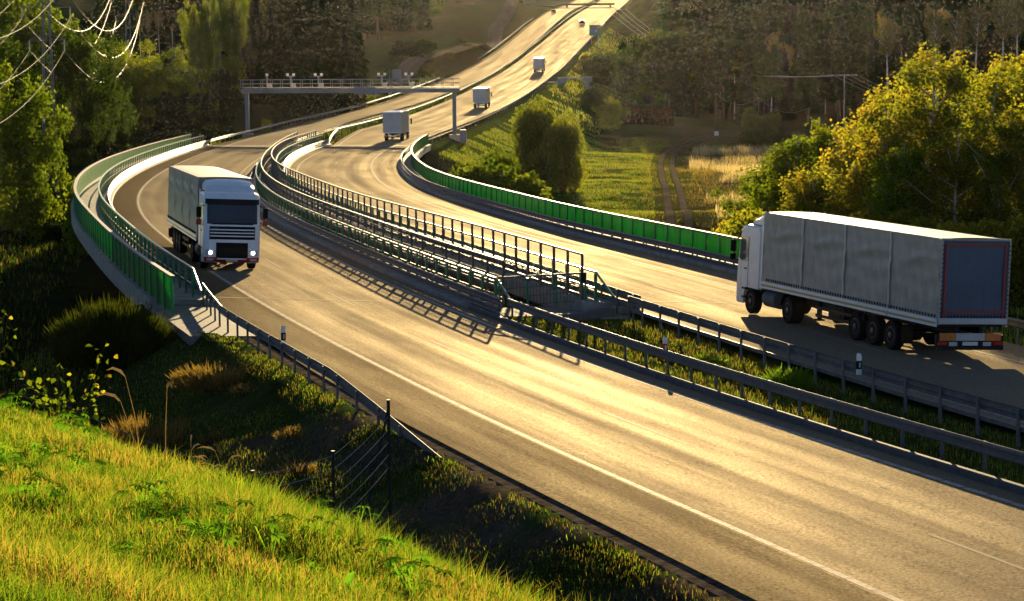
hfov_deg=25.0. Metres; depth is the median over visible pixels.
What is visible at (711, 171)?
heath grass
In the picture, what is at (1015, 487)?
kerb
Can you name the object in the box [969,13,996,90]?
spruce tree
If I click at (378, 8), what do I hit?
broadleaf tree
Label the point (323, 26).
spruce tree
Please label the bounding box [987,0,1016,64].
birch tree
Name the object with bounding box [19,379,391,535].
wire fence
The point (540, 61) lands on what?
rear door
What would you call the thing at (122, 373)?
dry stalks
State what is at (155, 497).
leafy weed
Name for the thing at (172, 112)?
bush
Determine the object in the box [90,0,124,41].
broadleaf tree
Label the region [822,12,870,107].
broadleaf tree
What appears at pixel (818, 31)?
pine tree
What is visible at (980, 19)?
birch tree
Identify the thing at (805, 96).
spruce tree
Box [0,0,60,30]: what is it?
broadleaf tree
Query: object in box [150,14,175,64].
broadleaf tree
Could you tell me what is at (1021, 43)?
broadleaf tree
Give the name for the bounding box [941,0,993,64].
broadleaf tree
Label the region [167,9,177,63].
birch tree
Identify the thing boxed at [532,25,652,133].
bank grass
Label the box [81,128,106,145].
shrub
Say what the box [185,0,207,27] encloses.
broadleaf tree
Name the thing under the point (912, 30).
broadleaf tree
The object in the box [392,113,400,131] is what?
rear door
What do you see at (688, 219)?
dirt track
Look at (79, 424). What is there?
leafy weed
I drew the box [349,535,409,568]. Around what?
leafy weed
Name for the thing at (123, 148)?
shrub
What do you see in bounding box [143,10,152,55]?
birch tree
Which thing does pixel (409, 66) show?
side road
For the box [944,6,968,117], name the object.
birch tree
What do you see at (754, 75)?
cable
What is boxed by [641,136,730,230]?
track grass
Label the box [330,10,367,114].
spruce tree
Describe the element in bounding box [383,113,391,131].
rear door
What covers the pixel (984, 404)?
guardrail
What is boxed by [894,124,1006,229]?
birch tree
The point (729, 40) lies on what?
broadleaf tree
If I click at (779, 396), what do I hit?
median grass
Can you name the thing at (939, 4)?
broadleaf tree
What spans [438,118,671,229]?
bank grass
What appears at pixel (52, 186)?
shrub
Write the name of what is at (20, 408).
leafy weed
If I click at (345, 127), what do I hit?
guardrail
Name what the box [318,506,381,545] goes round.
leafy weed
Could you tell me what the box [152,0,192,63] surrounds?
broadleaf tree
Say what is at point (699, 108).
spruce tree
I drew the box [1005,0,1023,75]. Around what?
birch tree
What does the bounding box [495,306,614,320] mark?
paving
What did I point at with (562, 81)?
underpass
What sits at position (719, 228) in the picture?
shrub
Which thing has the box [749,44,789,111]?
broadleaf tree
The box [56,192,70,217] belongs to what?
shrub
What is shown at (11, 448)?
leafy weed
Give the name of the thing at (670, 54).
broadleaf tree
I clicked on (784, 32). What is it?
broadleaf tree
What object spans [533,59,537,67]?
rear door
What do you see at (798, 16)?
pine tree
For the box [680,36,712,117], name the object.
broadleaf tree
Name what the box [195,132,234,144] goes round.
shrub
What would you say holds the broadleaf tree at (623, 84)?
on the ground at (90, 280)
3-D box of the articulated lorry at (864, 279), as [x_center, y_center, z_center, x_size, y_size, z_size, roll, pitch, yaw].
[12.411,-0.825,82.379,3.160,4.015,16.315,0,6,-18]
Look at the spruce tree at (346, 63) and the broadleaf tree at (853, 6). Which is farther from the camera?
the broadleaf tree at (853, 6)
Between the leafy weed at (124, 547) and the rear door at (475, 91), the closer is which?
the leafy weed at (124, 547)
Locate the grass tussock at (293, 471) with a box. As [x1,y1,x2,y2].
[277,458,316,475]
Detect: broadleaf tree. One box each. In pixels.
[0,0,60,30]
[0,0,85,124]
[0,26,58,164]
[0,59,74,242]
[11,62,65,132]
[23,21,139,163]
[57,33,149,129]
[74,39,170,132]
[79,0,154,55]
[89,1,100,23]
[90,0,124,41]
[94,48,208,126]
[118,7,140,52]
[126,0,163,40]
[134,1,174,62]
[135,0,168,58]
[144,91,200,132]
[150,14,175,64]
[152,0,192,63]
[154,0,189,55]
[175,0,220,116]
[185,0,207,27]
[189,67,246,133]
[199,0,220,63]
[209,0,249,106]
[218,0,264,60]
[249,0,269,18]
[343,0,375,21]
[357,0,373,24]
[358,1,392,38]
[363,0,400,40]
[574,81,608,121]
[591,96,630,128]
[609,38,650,105]
[612,29,669,107]
[628,54,666,109]
[645,34,697,106]
[654,26,699,74]
[662,19,688,33]
[663,36,734,110]
[665,17,698,36]
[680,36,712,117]
[693,42,745,122]
[697,20,746,113]
[704,10,739,34]
[707,28,745,119]
[731,19,781,42]
[735,0,787,37]
[743,34,797,113]
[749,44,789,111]
[757,0,794,38]
[771,28,786,40]
[778,28,807,55]
[789,51,823,113]
[794,6,825,29]
[803,30,866,121]
[813,10,837,28]
[816,24,863,111]
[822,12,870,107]
[831,22,872,95]
[833,0,866,25]
[858,0,884,68]
[858,29,899,90]
[869,25,917,58]
[874,1,909,25]
[876,0,897,5]
[876,34,925,101]
[890,5,920,29]
[893,0,913,11]
[903,24,950,51]
[904,0,953,28]
[913,24,947,77]
[918,0,952,11]
[925,0,949,82]
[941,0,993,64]
[944,3,983,88]
[975,14,1023,94]
[986,4,1018,48]
[1015,38,1023,71]
[1018,19,1023,53]
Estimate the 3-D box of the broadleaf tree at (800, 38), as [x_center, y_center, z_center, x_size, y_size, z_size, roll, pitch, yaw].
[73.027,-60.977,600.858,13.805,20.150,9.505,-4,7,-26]
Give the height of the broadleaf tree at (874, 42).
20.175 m
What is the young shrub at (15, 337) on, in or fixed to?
on the ground at (90, 280)
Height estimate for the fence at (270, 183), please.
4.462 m
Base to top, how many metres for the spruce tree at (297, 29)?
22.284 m
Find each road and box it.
[113,0,1023,600]
[289,0,1023,426]
[374,0,522,96]
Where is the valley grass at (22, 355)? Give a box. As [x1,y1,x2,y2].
[0,196,132,427]
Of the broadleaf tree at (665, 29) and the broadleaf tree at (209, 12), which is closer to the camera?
the broadleaf tree at (209, 12)
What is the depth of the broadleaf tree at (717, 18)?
625.61 m
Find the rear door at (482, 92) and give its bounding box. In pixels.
[479,89,485,102]
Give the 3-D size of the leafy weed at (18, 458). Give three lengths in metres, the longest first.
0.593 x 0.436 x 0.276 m
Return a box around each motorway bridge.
[71,145,502,310]
[269,144,737,319]
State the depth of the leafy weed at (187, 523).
15.30 m
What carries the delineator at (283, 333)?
on the ground at (90, 280)
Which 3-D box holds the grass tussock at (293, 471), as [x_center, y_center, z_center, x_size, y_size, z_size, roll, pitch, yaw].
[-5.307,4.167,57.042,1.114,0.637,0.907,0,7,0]
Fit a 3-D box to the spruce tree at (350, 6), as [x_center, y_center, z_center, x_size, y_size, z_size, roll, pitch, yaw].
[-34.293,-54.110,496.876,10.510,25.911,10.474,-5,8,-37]
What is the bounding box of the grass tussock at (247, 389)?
[227,382,257,395]
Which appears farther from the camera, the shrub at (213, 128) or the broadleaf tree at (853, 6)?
the broadleaf tree at (853, 6)
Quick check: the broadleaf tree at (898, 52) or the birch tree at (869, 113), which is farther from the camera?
the broadleaf tree at (898, 52)
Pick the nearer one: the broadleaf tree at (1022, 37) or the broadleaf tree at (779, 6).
the broadleaf tree at (1022, 37)
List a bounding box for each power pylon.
[21,0,70,219]
[115,0,143,52]
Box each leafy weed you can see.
[0,393,24,409]
[0,394,43,416]
[0,441,34,475]
[0,447,10,463]
[0,450,8,478]
[0,451,46,483]
[2,474,68,512]
[12,442,62,464]
[13,437,62,460]
[44,449,106,475]
[47,413,89,434]
[56,412,111,448]
[63,418,109,446]
[86,465,110,476]
[105,541,156,565]
[110,480,173,519]
[112,506,161,526]
[125,480,189,514]
[153,506,227,548]
[171,499,255,551]
[207,578,245,598]
[234,513,298,558]
[269,553,305,567]
[289,516,341,544]
[298,562,325,572]
[305,498,334,512]
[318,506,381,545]
[318,544,350,565]
[333,571,361,591]
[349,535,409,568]
[377,554,455,598]
[398,579,442,595]
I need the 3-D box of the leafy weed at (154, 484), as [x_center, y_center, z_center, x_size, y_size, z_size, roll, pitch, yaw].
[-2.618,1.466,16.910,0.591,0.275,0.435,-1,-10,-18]
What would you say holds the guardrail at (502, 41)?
on the ground at (90, 280)
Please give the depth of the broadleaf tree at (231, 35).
445.80 m
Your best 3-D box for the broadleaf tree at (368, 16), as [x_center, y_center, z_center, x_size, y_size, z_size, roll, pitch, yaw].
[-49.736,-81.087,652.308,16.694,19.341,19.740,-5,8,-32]
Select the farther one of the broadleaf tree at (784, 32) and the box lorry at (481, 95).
the broadleaf tree at (784, 32)
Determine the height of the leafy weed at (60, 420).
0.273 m
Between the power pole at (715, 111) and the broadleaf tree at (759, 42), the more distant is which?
the broadleaf tree at (759, 42)
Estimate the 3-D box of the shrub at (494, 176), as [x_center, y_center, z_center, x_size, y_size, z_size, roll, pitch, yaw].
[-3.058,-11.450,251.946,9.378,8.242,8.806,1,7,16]
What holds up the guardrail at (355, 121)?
on the ground at (90, 280)
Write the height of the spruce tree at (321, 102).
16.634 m
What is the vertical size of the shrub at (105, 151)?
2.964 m
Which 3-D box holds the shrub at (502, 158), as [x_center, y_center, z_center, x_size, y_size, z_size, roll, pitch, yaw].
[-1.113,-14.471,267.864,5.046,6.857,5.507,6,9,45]
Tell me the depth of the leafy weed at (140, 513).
15.88 m
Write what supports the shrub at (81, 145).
on the ground at (90, 280)
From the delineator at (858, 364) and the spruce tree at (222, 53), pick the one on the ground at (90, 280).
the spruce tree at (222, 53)
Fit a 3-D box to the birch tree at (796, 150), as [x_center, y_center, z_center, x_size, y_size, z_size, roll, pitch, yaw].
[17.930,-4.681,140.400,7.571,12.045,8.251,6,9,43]
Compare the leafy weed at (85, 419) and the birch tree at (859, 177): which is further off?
the birch tree at (859, 177)
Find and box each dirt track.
[658,135,725,249]
[669,135,739,228]
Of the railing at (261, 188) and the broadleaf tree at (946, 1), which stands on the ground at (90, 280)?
the broadleaf tree at (946, 1)
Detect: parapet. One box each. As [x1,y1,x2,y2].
[73,134,191,315]
[411,134,740,263]
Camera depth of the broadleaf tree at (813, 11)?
636.62 m
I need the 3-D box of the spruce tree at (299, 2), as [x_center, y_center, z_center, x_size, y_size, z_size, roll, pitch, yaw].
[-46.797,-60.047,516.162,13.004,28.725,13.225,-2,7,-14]
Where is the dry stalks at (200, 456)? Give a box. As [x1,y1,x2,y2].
[189,435,241,471]
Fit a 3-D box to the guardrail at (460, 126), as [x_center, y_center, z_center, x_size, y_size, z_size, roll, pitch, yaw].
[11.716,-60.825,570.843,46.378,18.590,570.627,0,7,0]
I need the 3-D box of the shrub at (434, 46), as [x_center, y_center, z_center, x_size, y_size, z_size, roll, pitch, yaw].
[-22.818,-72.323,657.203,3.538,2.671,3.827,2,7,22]
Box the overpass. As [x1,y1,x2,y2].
[523,1,614,6]
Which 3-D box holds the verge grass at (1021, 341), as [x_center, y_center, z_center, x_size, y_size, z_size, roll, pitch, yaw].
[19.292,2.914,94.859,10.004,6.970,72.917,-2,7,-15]
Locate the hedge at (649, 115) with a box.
[594,92,674,125]
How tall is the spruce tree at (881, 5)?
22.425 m
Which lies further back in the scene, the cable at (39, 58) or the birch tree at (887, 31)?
the birch tree at (887, 31)
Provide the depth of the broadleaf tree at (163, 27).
607.72 m
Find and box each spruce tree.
[218,51,226,60]
[238,0,265,89]
[239,18,261,99]
[253,6,283,105]
[265,0,282,42]
[270,34,307,125]
[272,0,294,57]
[272,2,313,107]
[293,0,302,9]
[300,0,317,47]
[302,38,335,120]
[308,0,337,98]
[327,0,364,97]
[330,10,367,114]
[343,0,375,98]
[670,63,695,117]
[691,101,718,111]
[733,49,764,125]
[771,48,797,121]
[772,27,799,101]
[788,40,824,122]
[856,53,885,118]
[863,1,883,75]
[884,4,894,24]
[910,25,934,100]
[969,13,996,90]
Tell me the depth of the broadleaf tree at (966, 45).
574.75 m
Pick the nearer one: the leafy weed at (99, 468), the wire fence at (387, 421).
the leafy weed at (99, 468)
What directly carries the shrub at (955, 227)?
on the ground at (90, 280)
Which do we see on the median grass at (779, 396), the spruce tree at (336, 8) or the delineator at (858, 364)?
the delineator at (858, 364)
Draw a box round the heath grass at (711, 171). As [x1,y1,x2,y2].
[687,128,943,228]
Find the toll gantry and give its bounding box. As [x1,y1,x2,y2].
[240,73,465,142]
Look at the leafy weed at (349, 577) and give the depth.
14.87 m
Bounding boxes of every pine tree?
[691,24,700,38]
[793,0,808,29]
[793,3,802,29]
[809,14,824,93]
[824,5,836,28]
[891,6,905,34]
[903,28,914,65]
[967,7,982,70]
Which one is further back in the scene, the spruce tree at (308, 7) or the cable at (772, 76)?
the cable at (772, 76)
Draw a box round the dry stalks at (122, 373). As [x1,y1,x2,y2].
[98,367,171,454]
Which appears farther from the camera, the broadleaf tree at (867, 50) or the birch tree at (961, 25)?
the broadleaf tree at (867, 50)
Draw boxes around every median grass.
[298,55,522,141]
[512,316,1023,484]
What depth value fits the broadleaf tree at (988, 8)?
590.81 m
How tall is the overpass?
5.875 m
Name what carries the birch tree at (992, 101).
on the ground at (90, 280)
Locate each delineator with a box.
[281,326,285,342]
[662,337,666,349]
[856,353,861,374]
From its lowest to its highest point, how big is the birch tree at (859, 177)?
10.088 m
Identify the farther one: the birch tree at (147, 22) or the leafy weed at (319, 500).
the birch tree at (147, 22)
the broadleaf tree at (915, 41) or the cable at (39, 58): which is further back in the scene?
the broadleaf tree at (915, 41)
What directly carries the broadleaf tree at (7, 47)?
on the ground at (90, 280)
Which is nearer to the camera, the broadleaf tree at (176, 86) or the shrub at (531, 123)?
the shrub at (531, 123)
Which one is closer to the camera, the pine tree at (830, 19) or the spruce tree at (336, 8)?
the spruce tree at (336, 8)
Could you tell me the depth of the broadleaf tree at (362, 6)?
684.60 m
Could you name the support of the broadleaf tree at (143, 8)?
on the ground at (90, 280)
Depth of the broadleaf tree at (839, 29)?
580.96 m
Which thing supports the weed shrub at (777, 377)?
on the ground at (90, 280)
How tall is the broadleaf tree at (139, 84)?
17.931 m
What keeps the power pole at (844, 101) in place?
on the ground at (90, 280)
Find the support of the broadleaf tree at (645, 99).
on the ground at (90, 280)
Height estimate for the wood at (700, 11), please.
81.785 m
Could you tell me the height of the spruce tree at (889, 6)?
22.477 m
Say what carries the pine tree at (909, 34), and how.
on the ground at (90, 280)
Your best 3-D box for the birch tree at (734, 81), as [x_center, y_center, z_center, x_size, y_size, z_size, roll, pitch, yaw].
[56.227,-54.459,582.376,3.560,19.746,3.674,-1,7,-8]
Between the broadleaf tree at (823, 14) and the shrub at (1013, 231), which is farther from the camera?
the broadleaf tree at (823, 14)
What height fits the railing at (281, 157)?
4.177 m
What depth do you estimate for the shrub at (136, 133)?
382.07 m
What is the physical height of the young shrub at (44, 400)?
1.920 m
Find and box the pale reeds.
[688,142,834,221]
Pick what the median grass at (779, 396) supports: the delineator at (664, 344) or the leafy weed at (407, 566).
the delineator at (664, 344)
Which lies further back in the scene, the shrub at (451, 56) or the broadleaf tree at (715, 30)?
the shrub at (451, 56)
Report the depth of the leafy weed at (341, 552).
16.68 m
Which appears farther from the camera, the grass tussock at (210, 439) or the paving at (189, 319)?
the paving at (189, 319)
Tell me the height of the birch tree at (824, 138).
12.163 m
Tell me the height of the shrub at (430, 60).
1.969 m
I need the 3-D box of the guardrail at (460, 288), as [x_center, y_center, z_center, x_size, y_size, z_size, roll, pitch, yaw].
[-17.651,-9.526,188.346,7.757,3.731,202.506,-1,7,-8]
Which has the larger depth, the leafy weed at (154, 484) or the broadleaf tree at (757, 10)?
the broadleaf tree at (757, 10)
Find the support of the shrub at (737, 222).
on the ground at (90, 280)
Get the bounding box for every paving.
[145,302,266,345]
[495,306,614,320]
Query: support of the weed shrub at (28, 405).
on the ground at (90, 280)
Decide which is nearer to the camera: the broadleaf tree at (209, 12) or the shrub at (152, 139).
the shrub at (152, 139)
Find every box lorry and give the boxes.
[383,110,411,140]
[473,87,491,107]
[533,57,544,72]
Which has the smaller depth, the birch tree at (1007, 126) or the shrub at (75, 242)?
the birch tree at (1007, 126)
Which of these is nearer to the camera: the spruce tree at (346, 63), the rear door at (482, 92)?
the rear door at (482, 92)
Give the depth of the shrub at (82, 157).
293.43 m
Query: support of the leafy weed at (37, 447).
on the ground at (90, 280)
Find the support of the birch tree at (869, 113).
on the ground at (90, 280)
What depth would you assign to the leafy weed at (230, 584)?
12.96 m
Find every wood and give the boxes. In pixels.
[360,0,447,31]
[646,0,994,35]
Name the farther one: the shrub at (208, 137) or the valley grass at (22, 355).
the shrub at (208, 137)
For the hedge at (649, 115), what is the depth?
541.82 m
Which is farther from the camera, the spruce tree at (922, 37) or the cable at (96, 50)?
the spruce tree at (922, 37)
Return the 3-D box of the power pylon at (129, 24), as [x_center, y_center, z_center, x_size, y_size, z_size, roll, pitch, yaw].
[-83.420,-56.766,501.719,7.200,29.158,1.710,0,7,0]
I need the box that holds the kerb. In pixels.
[468,305,1023,494]
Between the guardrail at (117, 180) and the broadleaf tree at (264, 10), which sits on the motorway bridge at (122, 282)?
the guardrail at (117, 180)
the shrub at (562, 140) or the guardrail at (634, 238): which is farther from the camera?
the shrub at (562, 140)
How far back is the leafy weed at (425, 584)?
15.64 m
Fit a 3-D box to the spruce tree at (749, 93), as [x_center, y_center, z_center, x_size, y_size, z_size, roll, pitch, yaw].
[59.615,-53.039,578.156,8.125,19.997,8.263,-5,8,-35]
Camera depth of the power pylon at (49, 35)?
238.41 m
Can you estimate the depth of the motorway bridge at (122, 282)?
111.81 m
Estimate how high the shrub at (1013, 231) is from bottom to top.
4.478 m
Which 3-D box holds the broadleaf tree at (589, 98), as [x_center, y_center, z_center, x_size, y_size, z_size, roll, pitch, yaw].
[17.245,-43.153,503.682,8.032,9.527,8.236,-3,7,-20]
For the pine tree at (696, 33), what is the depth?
610.78 m
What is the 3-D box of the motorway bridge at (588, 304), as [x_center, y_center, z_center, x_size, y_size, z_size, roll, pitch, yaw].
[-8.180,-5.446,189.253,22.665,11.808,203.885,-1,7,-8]
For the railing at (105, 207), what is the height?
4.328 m
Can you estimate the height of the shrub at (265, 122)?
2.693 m
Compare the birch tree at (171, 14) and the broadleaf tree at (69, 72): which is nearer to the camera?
the broadleaf tree at (69, 72)
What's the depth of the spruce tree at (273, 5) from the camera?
514.80 m
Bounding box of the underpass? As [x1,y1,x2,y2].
[547,77,591,89]
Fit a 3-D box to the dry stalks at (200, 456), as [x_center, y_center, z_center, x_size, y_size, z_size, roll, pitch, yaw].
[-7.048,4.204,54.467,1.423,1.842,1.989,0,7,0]
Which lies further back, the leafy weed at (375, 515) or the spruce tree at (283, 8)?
the spruce tree at (283, 8)
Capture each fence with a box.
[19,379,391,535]
[261,131,504,304]
[271,130,583,299]
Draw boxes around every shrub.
[0,259,16,365]
[9,341,119,432]
[11,392,82,430]
[41,221,71,245]
[44,183,70,214]
[46,144,68,164]
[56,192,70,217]
[59,139,89,153]
[62,178,87,254]
[67,148,94,167]
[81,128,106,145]
[92,151,101,163]
[93,145,120,158]
[96,129,134,145]
[98,409,199,453]
[109,144,133,151]
[121,135,151,149]
[130,130,140,136]
[138,128,173,140]
[147,136,155,142]
[165,358,247,391]
[169,129,194,144]
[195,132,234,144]
[200,122,231,135]
[261,118,271,131]
[365,95,375,106]
[371,80,384,86]
[375,97,386,103]
[387,39,435,56]
[425,56,433,62]
[428,42,437,49]
[444,52,455,59]
[448,157,523,189]
[463,43,472,50]
[480,146,521,174]
[497,170,552,199]
[510,94,558,174]
[524,144,558,195]
[540,108,587,192]
[581,51,622,86]
[693,351,727,366]
[711,218,743,235]
[721,204,810,239]
[731,210,759,222]
[740,107,784,145]
[758,363,816,390]
[787,208,854,215]
[831,211,862,218]
[849,207,924,226]
[907,215,970,231]
[936,220,1014,302]
[965,215,1023,305]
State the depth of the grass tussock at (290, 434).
61.22 m
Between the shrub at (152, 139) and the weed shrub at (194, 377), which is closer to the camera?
the weed shrub at (194, 377)
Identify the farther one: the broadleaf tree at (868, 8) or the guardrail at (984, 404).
the broadleaf tree at (868, 8)
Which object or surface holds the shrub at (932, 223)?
on the ground at (90, 280)
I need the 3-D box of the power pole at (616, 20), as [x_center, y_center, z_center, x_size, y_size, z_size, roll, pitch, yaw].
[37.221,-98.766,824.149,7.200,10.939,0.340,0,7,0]
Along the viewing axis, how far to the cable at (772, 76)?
559.70 m
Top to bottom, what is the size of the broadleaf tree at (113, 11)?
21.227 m
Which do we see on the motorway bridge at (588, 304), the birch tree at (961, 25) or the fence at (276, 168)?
the fence at (276, 168)
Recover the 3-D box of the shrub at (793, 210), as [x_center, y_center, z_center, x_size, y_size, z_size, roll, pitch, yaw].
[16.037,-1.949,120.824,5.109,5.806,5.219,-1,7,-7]
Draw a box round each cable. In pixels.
[0,19,69,83]
[0,50,64,122]
[70,2,143,57]
[608,10,831,76]
[613,9,839,76]
[623,12,847,76]
[626,9,855,76]
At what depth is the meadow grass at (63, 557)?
16.10 m
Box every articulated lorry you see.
[167,165,267,268]
[730,212,1011,349]
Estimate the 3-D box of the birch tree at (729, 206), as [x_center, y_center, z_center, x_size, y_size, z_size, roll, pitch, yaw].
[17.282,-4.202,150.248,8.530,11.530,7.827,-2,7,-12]
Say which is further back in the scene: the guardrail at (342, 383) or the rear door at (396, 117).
the rear door at (396, 117)
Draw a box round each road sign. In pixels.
[392,69,400,78]
[589,25,600,45]
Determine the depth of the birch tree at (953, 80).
119.07 m
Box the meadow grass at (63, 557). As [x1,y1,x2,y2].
[0,400,623,600]
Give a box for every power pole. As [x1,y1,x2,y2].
[606,9,625,37]
[715,93,715,130]
[807,108,810,138]
[832,74,856,128]
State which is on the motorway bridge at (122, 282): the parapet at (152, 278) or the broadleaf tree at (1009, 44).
the parapet at (152, 278)
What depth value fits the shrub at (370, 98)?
468.06 m
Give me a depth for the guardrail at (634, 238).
132.46 m
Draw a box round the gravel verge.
[241,336,754,600]
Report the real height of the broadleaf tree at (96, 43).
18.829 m
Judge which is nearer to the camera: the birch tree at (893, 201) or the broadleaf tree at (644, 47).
the birch tree at (893, 201)
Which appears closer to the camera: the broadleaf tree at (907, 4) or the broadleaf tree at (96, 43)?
the broadleaf tree at (96, 43)
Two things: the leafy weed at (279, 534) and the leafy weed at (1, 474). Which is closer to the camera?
the leafy weed at (279, 534)
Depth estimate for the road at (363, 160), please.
114.40 m
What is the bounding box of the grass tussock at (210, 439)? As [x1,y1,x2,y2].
[195,427,226,445]
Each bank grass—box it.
[210,55,452,145]
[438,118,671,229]
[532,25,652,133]
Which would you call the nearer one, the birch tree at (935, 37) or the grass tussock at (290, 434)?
the grass tussock at (290, 434)
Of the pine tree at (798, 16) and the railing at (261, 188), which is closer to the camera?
the railing at (261, 188)
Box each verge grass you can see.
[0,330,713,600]
[969,304,1023,345]
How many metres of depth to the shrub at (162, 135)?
375.42 m
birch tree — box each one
[135,9,143,60]
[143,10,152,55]
[153,8,162,53]
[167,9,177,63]
[706,155,794,229]
[731,51,741,119]
[736,126,835,211]
[763,28,782,110]
[775,159,859,213]
[776,115,853,207]
[782,42,794,70]
[790,108,891,213]
[813,125,917,219]
[818,74,938,216]
[850,41,1002,223]
[861,138,963,224]
[872,12,900,114]
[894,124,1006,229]
[901,61,1023,225]
[922,2,947,114]
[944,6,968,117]
[951,47,1023,208]
[952,102,1023,230]
[965,0,991,103]
[972,93,1023,226]
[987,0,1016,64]
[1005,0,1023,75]
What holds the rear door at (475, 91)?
in the box lorry at (481, 95)
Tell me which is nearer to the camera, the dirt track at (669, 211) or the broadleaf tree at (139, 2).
the dirt track at (669, 211)
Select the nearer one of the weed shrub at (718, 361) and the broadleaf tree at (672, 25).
the weed shrub at (718, 361)
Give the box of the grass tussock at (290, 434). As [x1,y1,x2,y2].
[272,424,306,440]
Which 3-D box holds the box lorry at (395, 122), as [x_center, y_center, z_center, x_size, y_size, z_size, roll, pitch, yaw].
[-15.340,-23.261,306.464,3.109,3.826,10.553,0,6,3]
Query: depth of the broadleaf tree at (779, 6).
636.14 m
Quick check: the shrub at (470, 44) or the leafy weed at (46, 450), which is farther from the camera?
the shrub at (470, 44)
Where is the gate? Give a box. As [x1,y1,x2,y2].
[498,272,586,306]
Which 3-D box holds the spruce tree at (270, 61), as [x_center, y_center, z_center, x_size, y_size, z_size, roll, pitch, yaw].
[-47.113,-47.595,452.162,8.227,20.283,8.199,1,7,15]
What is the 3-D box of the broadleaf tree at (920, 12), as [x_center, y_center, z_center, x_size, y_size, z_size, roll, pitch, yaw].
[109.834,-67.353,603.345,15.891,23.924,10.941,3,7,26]
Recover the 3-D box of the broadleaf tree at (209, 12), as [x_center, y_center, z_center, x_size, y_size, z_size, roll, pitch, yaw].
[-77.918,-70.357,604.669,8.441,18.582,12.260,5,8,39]
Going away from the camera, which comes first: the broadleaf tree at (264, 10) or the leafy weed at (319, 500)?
the leafy weed at (319, 500)
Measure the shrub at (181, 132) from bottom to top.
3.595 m
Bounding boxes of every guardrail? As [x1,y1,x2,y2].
[107,140,208,293]
[199,281,442,458]
[208,78,439,142]
[249,162,500,314]
[282,139,640,319]
[298,6,579,139]
[329,6,585,141]
[400,143,738,269]
[428,23,604,142]
[477,18,532,61]
[507,298,1023,471]
[627,295,1023,446]
[991,317,1023,344]
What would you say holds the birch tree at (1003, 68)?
on the ground at (90, 280)
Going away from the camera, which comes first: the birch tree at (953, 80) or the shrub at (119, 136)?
the birch tree at (953, 80)
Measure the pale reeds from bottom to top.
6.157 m
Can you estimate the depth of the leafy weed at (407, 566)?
15.38 m
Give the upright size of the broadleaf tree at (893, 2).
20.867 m
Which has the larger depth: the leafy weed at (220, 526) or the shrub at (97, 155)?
the shrub at (97, 155)
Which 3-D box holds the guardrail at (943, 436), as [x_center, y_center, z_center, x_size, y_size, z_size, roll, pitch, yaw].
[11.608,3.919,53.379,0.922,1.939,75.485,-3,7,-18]
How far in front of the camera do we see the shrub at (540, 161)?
291.06 m
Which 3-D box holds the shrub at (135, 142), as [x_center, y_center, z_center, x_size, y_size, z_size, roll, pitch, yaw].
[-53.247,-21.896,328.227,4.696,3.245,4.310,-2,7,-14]
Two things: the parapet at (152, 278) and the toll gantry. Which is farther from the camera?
the toll gantry
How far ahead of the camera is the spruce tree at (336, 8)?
465.33 m
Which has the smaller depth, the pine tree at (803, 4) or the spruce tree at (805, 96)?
the spruce tree at (805, 96)
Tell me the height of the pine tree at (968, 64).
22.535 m
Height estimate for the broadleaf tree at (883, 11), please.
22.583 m
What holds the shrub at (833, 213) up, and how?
on the ground at (90, 280)
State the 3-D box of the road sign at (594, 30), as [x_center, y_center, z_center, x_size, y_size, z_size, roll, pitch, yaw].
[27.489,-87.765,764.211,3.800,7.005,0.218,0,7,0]
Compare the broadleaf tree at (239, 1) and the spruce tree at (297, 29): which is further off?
the broadleaf tree at (239, 1)
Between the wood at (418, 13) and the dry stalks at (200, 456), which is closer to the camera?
the dry stalks at (200, 456)
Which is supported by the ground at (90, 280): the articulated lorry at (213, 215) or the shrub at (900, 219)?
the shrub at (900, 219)
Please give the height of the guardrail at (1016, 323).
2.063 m
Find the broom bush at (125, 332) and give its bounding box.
[41,289,176,371]
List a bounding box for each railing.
[98,135,203,296]
[255,157,510,305]
[276,135,614,300]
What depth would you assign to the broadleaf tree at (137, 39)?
615.82 m
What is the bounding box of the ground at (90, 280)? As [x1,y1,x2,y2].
[0,0,1023,600]
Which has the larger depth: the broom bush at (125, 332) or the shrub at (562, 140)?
the shrub at (562, 140)
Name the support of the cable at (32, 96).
attached to the power pylon at (49, 35)
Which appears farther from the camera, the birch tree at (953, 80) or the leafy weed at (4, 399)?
the birch tree at (953, 80)
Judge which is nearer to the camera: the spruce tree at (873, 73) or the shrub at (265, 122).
the shrub at (265, 122)
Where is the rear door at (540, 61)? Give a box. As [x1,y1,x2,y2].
[538,59,542,67]
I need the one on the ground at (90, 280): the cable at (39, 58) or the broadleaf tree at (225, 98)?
the broadleaf tree at (225, 98)
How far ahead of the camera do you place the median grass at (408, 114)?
388.23 m
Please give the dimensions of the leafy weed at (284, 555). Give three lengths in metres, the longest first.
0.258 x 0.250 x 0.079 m
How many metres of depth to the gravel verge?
48.87 m
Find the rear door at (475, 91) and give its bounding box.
[473,89,478,102]
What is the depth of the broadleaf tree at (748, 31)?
601.53 m
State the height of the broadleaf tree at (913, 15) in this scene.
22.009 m
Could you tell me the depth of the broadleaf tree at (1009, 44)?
575.93 m
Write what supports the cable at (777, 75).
attached to the power pole at (616, 20)

